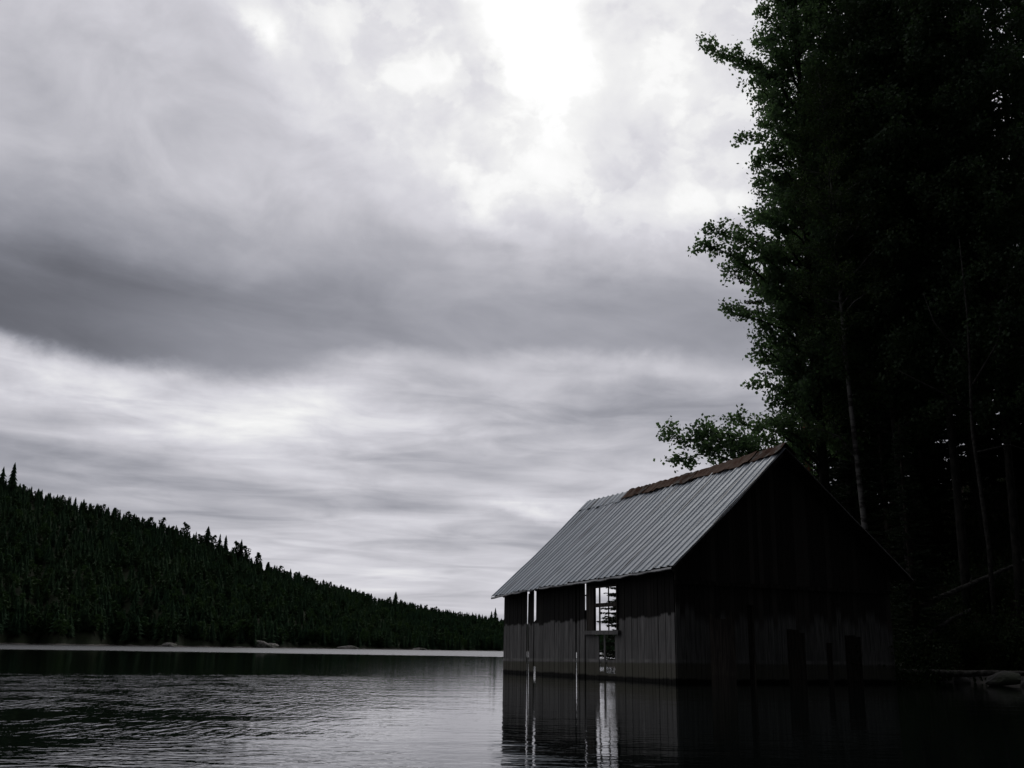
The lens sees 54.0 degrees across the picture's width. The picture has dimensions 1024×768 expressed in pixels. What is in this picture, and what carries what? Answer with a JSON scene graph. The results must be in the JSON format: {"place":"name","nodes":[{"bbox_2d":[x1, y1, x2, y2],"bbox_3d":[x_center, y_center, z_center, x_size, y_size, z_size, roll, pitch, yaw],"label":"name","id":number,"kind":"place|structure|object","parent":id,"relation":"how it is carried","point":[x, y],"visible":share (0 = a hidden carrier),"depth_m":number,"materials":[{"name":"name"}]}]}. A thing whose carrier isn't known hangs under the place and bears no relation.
{"place":"outdoors","nodes":[
{"label":"outdoors","id":0,"kind":"place"},
{"bbox_2d":[0,500,601,652],"bbox_3d":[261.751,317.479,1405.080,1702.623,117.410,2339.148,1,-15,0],"label":"hill","id":1,"kind":"structure","parent":0,"point":[88,637],"depth_m":443.72,"materials":[{"name":"plant"}]},
{"bbox_2d":[0,468,6,490],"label":"spruce tree","id":2,"kind":"object","parent":1,"relation":"on","point":[2,475],"visible":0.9,"depth_m":582.63,"materials":[{"name":"green plant"}]},
{"bbox_2d":[6,462,19,490],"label":"spruce tree","id":3,"kind":"object","parent":1,"relation":"on","point":[13,478],"visible":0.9,"depth_m":585.71,"materials":[{"name":"green plant"}]},
{"bbox_2d":[60,619,70,633],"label":"birch tree","id":4,"kind":"object","parent":1,"relation":"on","point":[68,624],"visible":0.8,"depth_m":386.96,"materials":[{"name":"green plant"}]},
{"bbox_2d":[65,610,74,636],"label":"spruce tree","id":5,"kind":"object","parent":1,"relation":"on","point":[70,633],"visible":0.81,"depth_m":391.83,"materials":[{"name":"green plant"}]},
{"bbox_2d":[99,621,106,639],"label":"spruce tree","id":6,"kind":"object","parent":1,"relation":"on","point":[102,633],"visible":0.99,"depth_m":412.19,"materials":[{"name":"green plant"}]},
{"bbox_2d":[132,616,145,638],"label":"spruce tree","id":7,"kind":"object","parent":1,"relation":"on","point":[137,629],"visible":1,"depth_m":422.94,"materials":[{"name":"green plant"}]},
{"bbox_2d":[140,617,149,637],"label":"birch tree","id":8,"kind":"object","parent":1,"relation":"on","point":[145,623],"visible":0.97,"depth_m":430.01,"materials":[{"name":"plant"}]},
{"bbox_2d":[158,517,165,526],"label":"pine tree","id":9,"kind":"object","parent":1,"relation":"on","point":[161,522],"visible":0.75,"depth_m":629.55,"materials":[{"name":"green plant"}]},
{"bbox_2d":[162,642,177,646],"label":"shore rock","id":10,"kind":"object","parent":1,"relation":"on","point":[167,644],"visible":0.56,"depth_m":418.60,"materials":[{"name":"stone"}]},
{"bbox_2d":[172,623,179,641],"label":"spruce tree","id":11,"kind":"object","parent":1,"relation":"on","point":[175,638],"visible":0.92,"depth_m":428.63,"materials":[{"name":"green plant"}]},
{"bbox_2d":[181,522,190,534],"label":"pine tree","id":12,"kind":"object","parent":1,"relation":"on","point":[186,526],"visible":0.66,"depth_m":637.52,"materials":[{"name":"plant"}]},
{"bbox_2d":[197,535,203,543],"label":"pine tree","id":13,"kind":"object","parent":1,"relation":"on","point":[202,539],"visible":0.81,"depth_m":636.77,"materials":[{"name":"plant"}]},
{"bbox_2d":[203,526,212,545],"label":"spruce tree","id":14,"kind":"object","parent":1,"relation":"on","point":[207,533],"visible":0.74,"depth_m":644.30,"materials":[{"name":"green plant"}]},
{"bbox_2d":[210,535,217,547],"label":"pine tree","id":15,"kind":"object","parent":1,"relation":"on","point":[213,539],"visible":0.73,"depth_m":646.77,"materials":[{"name":"plant"}]},
{"bbox_2d":[223,536,228,551],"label":"spruce tree","id":16,"kind":"object","parent":1,"relation":"on","point":[225,544],"visible":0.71,"depth_m":650.02,"materials":[{"name":"green plant"}]},
{"bbox_2d":[232,541,241,556],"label":"pine tree","id":17,"kind":"object","parent":1,"relation":"on","point":[237,548],"visible":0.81,"depth_m":653.94,"materials":[{"name":"plant"}]},
{"bbox_2d":[238,540,244,557],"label":"spruce tree","id":18,"kind":"object","parent":1,"relation":"on","point":[242,552],"visible":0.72,"depth_m":654.81,"materials":[{"name":"green plant"}]},
{"bbox_2d":[243,546,250,562],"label":"pine tree","id":19,"kind":"object","parent":1,"relation":"on","point":[245,550],"visible":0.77,"depth_m":656.23,"materials":[{"name":"plant"}]},
{"bbox_2d":[250,623,257,644],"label":"spruce tree","id":20,"kind":"object","parent":1,"relation":"on","point":[253,640],"visible":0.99,"depth_m":460.58,"materials":[{"name":"green plant"}]},
{"bbox_2d":[254,552,262,565],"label":"pine tree","id":21,"kind":"object","parent":1,"relation":"on","point":[258,556],"visible":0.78,"depth_m":661.17,"materials":[{"name":"green plant"}]},
{"bbox_2d":[253,640,270,647],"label":"shore rock","id":22,"kind":"object","parent":1,"relation":"on","point":[261,644],"visible":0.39,"depth_m":461.08,"materials":[{"name":"stone"}]},
{"bbox_2d":[256,624,267,641],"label":"spruce tree","id":23,"kind":"object","parent":1,"relation":"on","point":[261,631],"visible":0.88,"depth_m":471.72,"materials":[{"name":"green plant"}]},
{"bbox_2d":[264,626,268,639],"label":"spruce tree","id":24,"kind":"object","parent":1,"relation":"on","point":[266,634],"visible":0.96,"depth_m":476.51,"materials":[{"name":"green plant"}]},
{"bbox_2d":[267,623,275,642],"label":"spruce tree","id":25,"kind":"object","parent":1,"relation":"on","point":[271,636],"visible":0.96,"depth_m":472.95,"materials":[{"name":"green plant"}]},
{"bbox_2d":[268,643,278,647],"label":"shore rock","id":26,"kind":"object","parent":1,"relation":"on","point":[273,645],"visible":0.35,"depth_m":468.22,"materials":[{"name":"stone"}]},
{"bbox_2d":[0,478,614,651],"bbox_3d":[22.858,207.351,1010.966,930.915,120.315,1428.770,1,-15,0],"label":"hillside forest","id":27,"kind":"object","parent":1,"relation":"on","point":[248,591],"visible":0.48,"depth_m":529.37,"materials":[{"name":"green plant"}]},
{"bbox_2d":[336,646,358,648],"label":"shore rock","id":28,"kind":"object","parent":1,"relation":"on","point":[347,647],"visible":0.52,"depth_m":524.68,"materials":[{"name":"stone"}]},
{"bbox_2d":[349,630,353,645],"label":"pine tree","id":29,"kind":"object","parent":1,"relation":"on","point":[350,631],"visible":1,"depth_m":534.54,"materials":[{"name":"plant"}]},
{"bbox_2d":[351,632,357,645],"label":"pine tree","id":30,"kind":"object","parent":1,"relation":"on","point":[354,642],"visible":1,"depth_m":533.68,"materials":[{"name":"plant"}]},
{"bbox_2d":[356,631,361,647],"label":"spruce tree","id":31,"kind":"object","parent":1,"relation":"on","point":[359,641],"visible":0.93,"depth_m":541.57,"materials":[{"name":"green plant"}]},
{"bbox_2d":[365,634,371,646],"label":"spruce tree","id":32,"kind":"object","parent":1,"relation":"on","point":[367,644],"visible":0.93,"depth_m":563.84,"materials":[{"name":"green plant"}]},
{"bbox_2d":[380,636,385,646],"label":"pine tree","id":33,"kind":"object","parent":1,"relation":"on","point":[383,639],"visible":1,"depth_m":574.42,"materials":[{"name":"plant"}]},
{"bbox_2d":[385,635,389,646],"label":"spruce tree","id":34,"kind":"object","parent":1,"relation":"on","point":[386,641],"visible":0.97,"depth_m":581.95,"materials":[{"name":"green plant"}]},
{"bbox_2d":[392,592,397,603],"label":"spruce tree","id":35,"kind":"object","parent":1,"relation":"on","point":[395,598],"visible":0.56,"depth_m":783.18,"materials":[{"name":"green plant"}]},
{"bbox_2d":[399,633,404,647],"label":"spruce tree","id":36,"kind":"object","parent":1,"relation":"on","point":[402,643],"visible":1,"depth_m":605.37,"materials":[{"name":"green plant"}]},
{"bbox_2d":[410,636,417,645],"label":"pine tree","id":37,"kind":"object","parent":1,"relation":"on","point":[413,640],"visible":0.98,"depth_m":608.87,"materials":[{"name":"plant"}]},
{"bbox_2d":[414,634,424,647],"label":"spruce tree","id":38,"kind":"object","parent":1,"relation":"on","point":[419,644],"visible":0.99,"depth_m":602.32,"materials":[{"name":"green plant"}]},
{"bbox_2d":[424,636,430,649],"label":"spruce tree","id":39,"kind":"object","parent":1,"relation":"on","point":[426,644],"visible":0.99,"depth_m":603.75,"materials":[{"name":"green plant"}]},
{"bbox_2d":[427,634,431,646],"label":"pine tree","id":40,"kind":"object","parent":1,"relation":"on","point":[430,638],"visible":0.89,"depth_m":614.75,"materials":[{"name":"green plant"}]},
{"bbox_2d":[430,634,435,648],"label":"spruce tree","id":41,"kind":"object","parent":1,"relation":"on","point":[432,644],"visible":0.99,"depth_m":612.98,"materials":[{"name":"green plant"}]},
{"bbox_2d":[433,633,438,646],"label":"pine tree","id":42,"kind":"object","parent":1,"relation":"on","point":[436,638],"visible":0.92,"depth_m":619.38,"materials":[{"name":"plant"}]},
{"bbox_2d":[448,635,455,649],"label":"spruce tree","id":43,"kind":"object","parent":1,"relation":"on","point":[451,647],"visible":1,"depth_m":627.16,"materials":[{"name":"green plant"}]},
{"bbox_2d":[465,636,472,649],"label":"spruce tree","id":44,"kind":"object","parent":1,"relation":"on","point":[468,645],"visible":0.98,"depth_m":649.69,"materials":[{"name":"green plant"}]},
{"bbox_2d":[470,636,474,648],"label":"spruce tree","id":45,"kind":"object","parent":1,"relation":"on","point":[472,641],"visible":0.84,"depth_m":663.64,"materials":[{"name":"green plant"}]},
{"bbox_2d":[475,636,479,649],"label":"spruce tree","id":46,"kind":"object","parent":1,"relation":"on","point":[477,644],"visible":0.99,"depth_m":671.42,"materials":[{"name":"green plant"}]},
{"bbox_2d":[482,637,485,649],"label":"spruce tree","id":47,"kind":"object","parent":1,"relation":"on","point":[484,646],"visible":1,"depth_m":676.77,"materials":[{"name":"green plant"}]},
{"bbox_2d":[494,637,498,649],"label":"spruce tree","id":48,"kind":"object","parent":1,"relation":"on","point":[496,645],"visible":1,"depth_m":681.91,"materials":[{"name":"green plant"}]},
{"bbox_2d":[315,632,321,644],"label":"pine tree","id":49,"kind":"object","parent":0,"point":[318,641],"visible":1,"depth_m":516.37,"materials":[{"name":"green plant"}]},
{"bbox_2d":[0,644,1023,767],"bbox_3d":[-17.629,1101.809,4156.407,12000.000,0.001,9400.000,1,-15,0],"label":"water","id":50,"kind":"structure","parent":0,"point":[76,706],"depth_m":11.82,"materials":[{"name":"black liquid"}]},
{"bbox_2d":[491,442,913,682],"bbox_3d":[5.498,6.535,32.410,8.544,7.438,11.240,8,-16,-25],"label":"boathouse","id":51,"kind":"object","parent":50,"relation":"in","point":[778,564],"visible":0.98,"depth_m":28.60,"materials":[{"name":"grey wood"}]},
{"bbox_2d":[582,584,620,634],"bbox_3d":[2.624,6.599,29.393,0.160,1.429,2.014,8,-16,-25],"label":"window","id":52,"kind":"structure","parent":51,"relation":"in","point":[590,590],"depth_m":29.64,"materials":[{"name":"grey wood"}]},
{"bbox_2d":[897,669,1023,676],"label":"drift log","id":53,"kind":"object","parent":50,"relation":"on","point":[969,673],"visible":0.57,"depth_m":29.64,"materials":[{"name":"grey wood"}]},
{"bbox_2d":[953,677,970,683],"bbox_3d":[13.352,8.837,29.810,0.504,0.350,0.410,-2,-15,12],"label":"boulder","id":54,"kind":"object","parent":50,"relation":"on","point":[961,680],"visible":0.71,"depth_m":29.68,"materials":[{"name":"grey stone"}]},
{"bbox_2d":[985,671,1021,685],"bbox_3d":[13.764,8.239,28.070,0.942,0.434,1.070,-8,-18,32],"label":"boulder","id":55,"kind":"object","parent":50,"relation":"on","point":[1003,678],"visible":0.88,"depth_m":27.71,"materials":[{"name":"grey stone"}]},
{"bbox_2d":[1020,677,1023,686],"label":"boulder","id":56,"kind":"object","parent":50,"relation":"on","point":[1022,683],"visible":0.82,"depth_m":27.41,"materials":[{"name":"grey stone"}]},
{"bbox_2d":[0,0,1023,629],"label":"sky","id":57,"kind":"structure","parent":0,"point":[376,297],"materials":[{"name":"grey"}]},
{"bbox_2d":[881,442,1023,682],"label":"bank","id":58,"kind":"structure","parent":0,"point":[997,535],"depth_m":42.11,"materials":[{"name":"soil"}]},
{"bbox_2d":[596,587,615,665],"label":"spruce tree","id":59,"kind":"object","parent":58,"relation":"on","point":[612,620],"visible":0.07,"depth_m":56.20,"materials":[{"name":"green plant"}]},
{"bbox_2d":[653,0,881,493],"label":"aspen tree","id":60,"kind":"object","parent":58,"relation":"on","point":[802,393],"visible":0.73,"depth_m":40.43,"materials":[{"name":"green plant"}]},
{"bbox_2d":[732,183,863,471],"bbox_3d":[13.343,0.650,45.085,5.795,21.316,5.500,-6,-16,24],"label":"tree","id":61,"kind":"object","parent":58,"relation":"on","point":[755,302],"visible":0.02,"depth_m":46.20,"materials":[{"name":"green plant"}]},
{"bbox_2d":[748,0,903,519],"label":"aspen tree","id":62,"kind":"object","parent":58,"relation":"on","point":[762,193],"visible":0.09,"depth_m":45.52,"materials":[{"name":"green plant"}]},
{"bbox_2d":[810,395,850,502],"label":"spruce tree","id":63,"kind":"object","parent":58,"relation":"on","point":[834,459],"visible":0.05,"depth_m":45.22,"materials":[{"name":"green plant"}]},
{"bbox_2d":[769,52,900,531],"bbox_3d":[12.600,-1.753,38.842,5.026,24.779,5.478,1,-15,0],"label":"birch tree","id":64,"kind":"object","parent":58,"relation":"on","point":[829,164],"visible":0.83,"depth_m":39.14,"materials":[{"name":"green plant"}]},
{"bbox_2d":[782,0,922,539],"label":"aspen tree","id":65,"kind":"object","parent":58,"relation":"on","point":[850,228],"visible":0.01,"depth_m":46.55,"materials":[{"name":"green plant"}]},
{"bbox_2d":[794,254,925,564],"bbox_3d":[16.057,-1.897,49.328,7.615,24.202,7.457,1,-15,0],"label":"spruce tree","id":66,"kind":"object","parent":58,"relation":"on","point":[862,472],"visible":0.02,"depth_m":47.20,"materials":[{"name":"green plant"}]},
{"bbox_2d":[826,333,901,582],"bbox_3d":[14.851,3.359,43.512,4.101,13.311,4.188,-1,-15,6],"label":"spruce tree","id":67,"kind":"object","parent":58,"relation":"on","point":[839,495],"visible":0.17,"depth_m":43.22,"materials":[{"name":"green plant"}]},
{"bbox_2d":[798,0,968,635],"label":"aspen tree","id":68,"kind":"object","parent":58,"relation":"on","point":[842,70],"visible":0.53,"depth_m":39.32,"materials":[{"name":"green plant"}]},
{"bbox_2d":[847,332,937,604],"bbox_3d":[15.826,3.308,42.614,3.808,12.101,3.728,-11,-19,38],"label":"spruce tree","id":69,"kind":"object","parent":58,"relation":"on","point":[883,451],"visible":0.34,"depth_m":42.22,"materials":[{"name":"green plant"}]},
{"bbox_2d":[853,0,943,539],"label":"aspen tree","id":70,"kind":"object","parent":58,"relation":"on","point":[938,509],"depth_m":46.08,"materials":[{"name":"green plant"}]},
{"bbox_2d":[835,333,966,533],"bbox_3d":[19.725,-4.515,54.351,8.203,26.622,8.377,-8,-17,31],"label":"spruce tree","id":71,"kind":"object","parent":58,"relation":"on","point":[907,458],"depth_m":51.29,"materials":[{"name":"green plant"}]},
{"bbox_2d":[893,620,941,679],"bbox_3d":[12.605,8.778,32.491,2.608,2.214,2.169,-12,-19,39],"label":"shrub","id":72,"kind":"object","parent":58,"relation":"on","point":[905,649],"visible":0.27,"depth_m":31.99,"materials":[{"name":"green plant"}]},
{"bbox_2d":[831,0,1023,633],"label":"aspen tree","id":73,"kind":"object","parent":58,"relation":"on","point":[897,113],"visible":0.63,"depth_m":38.24,"materials":[{"name":"green plant"}]},
{"bbox_2d":[905,402,965,501],"bbox_3d":[25.765,-5.601,66.007,8.757,27.832,8.575,9,-17,-28],"label":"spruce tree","id":74,"kind":"object","parent":58,"relation":"on","point":[944,457],"depth_m":62.48,"materials":[{"name":"green plant"}]},
{"bbox_2d":[855,119,1019,569],"bbox_3d":[17.854,-2.429,45.356,6.711,21.782,6.854,8,-16,-24],"label":"spruce tree","id":75,"kind":"object","parent":58,"relation":"on","point":[926,453],"visible":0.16,"depth_m":42.67,"materials":[{"name":"green plant"}]},
{"bbox_2d":[914,608,970,643],"bbox_3d":[14.204,7.949,32.893,2.594,1.273,0.397,7,-16,-21],"label":"fallen log","id":76,"kind":"object","parent":58,"relation":"on","point":[947,622],"visible":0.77,"depth_m":32.90,"materials":[{"name":"brown wood"}]},
{"bbox_2d":[874,0,1023,627],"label":"aspen tree","id":77,"kind":"object","parent":58,"relation":"on","point":[1000,401],"visible":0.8,"depth_m":37.71,"materials":[{"name":"green plant"}]},
{"bbox_2d":[880,461,1023,681],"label":"undergrowth","id":78,"kind":"object","parent":58,"relation":"on","point":[965,490],"visible":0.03,"depth_m":42.76,"materials":[{"name":"green plant"}]},
{"bbox_2d":[883,0,1022,567],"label":"aspen tree","id":79,"kind":"object","parent":58,"relation":"on","point":[982,533],"depth_m":41.92,"materials":[{"name":"green plant"}]},
{"bbox_2d":[892,179,1023,508],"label":"spruce tree","id":80,"kind":"object","parent":58,"relation":"on","point":[992,479],"visible":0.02,"depth_m":47.75,"materials":[{"name":"green plant"}]},
{"bbox_2d":[898,239,1023,669],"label":"dead tree","id":81,"kind":"object","parent":58,"relation":"on","point":[989,551],"visible":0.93,"depth_m":34.22,"materials":[{"name":"brown wood"}]},
{"bbox_2d":[917,559,1023,606],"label":"fallen log","id":82,"kind":"object","parent":58,"relation":"on","point":[956,590],"visible":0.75,"depth_m":34.50,"materials":[{"name":"brown wood"}]},
{"bbox_2d":[941,412,1002,457],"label":"spruce tree","id":83,"kind":"object","parent":58,"relation":"on","point":[962,446],"depth_m":61.14,"materials":[{"name":"green plant"}]},
{"bbox_2d":[936,93,1023,498],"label":"spruce tree","id":84,"kind":"object","parent":58,"relation":"on","point":[997,465],"visible":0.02,"depth_m":46.31,"materials":[{"name":"green plant"}]},
{"bbox_2d":[946,0,1023,356],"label":"aspen tree","id":85,"kind":"object","parent":58,"relation":"on","point":[1019,18],"visible":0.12,"depth_m":43.54,"materials":[{"name":"green plant"}]}
]}

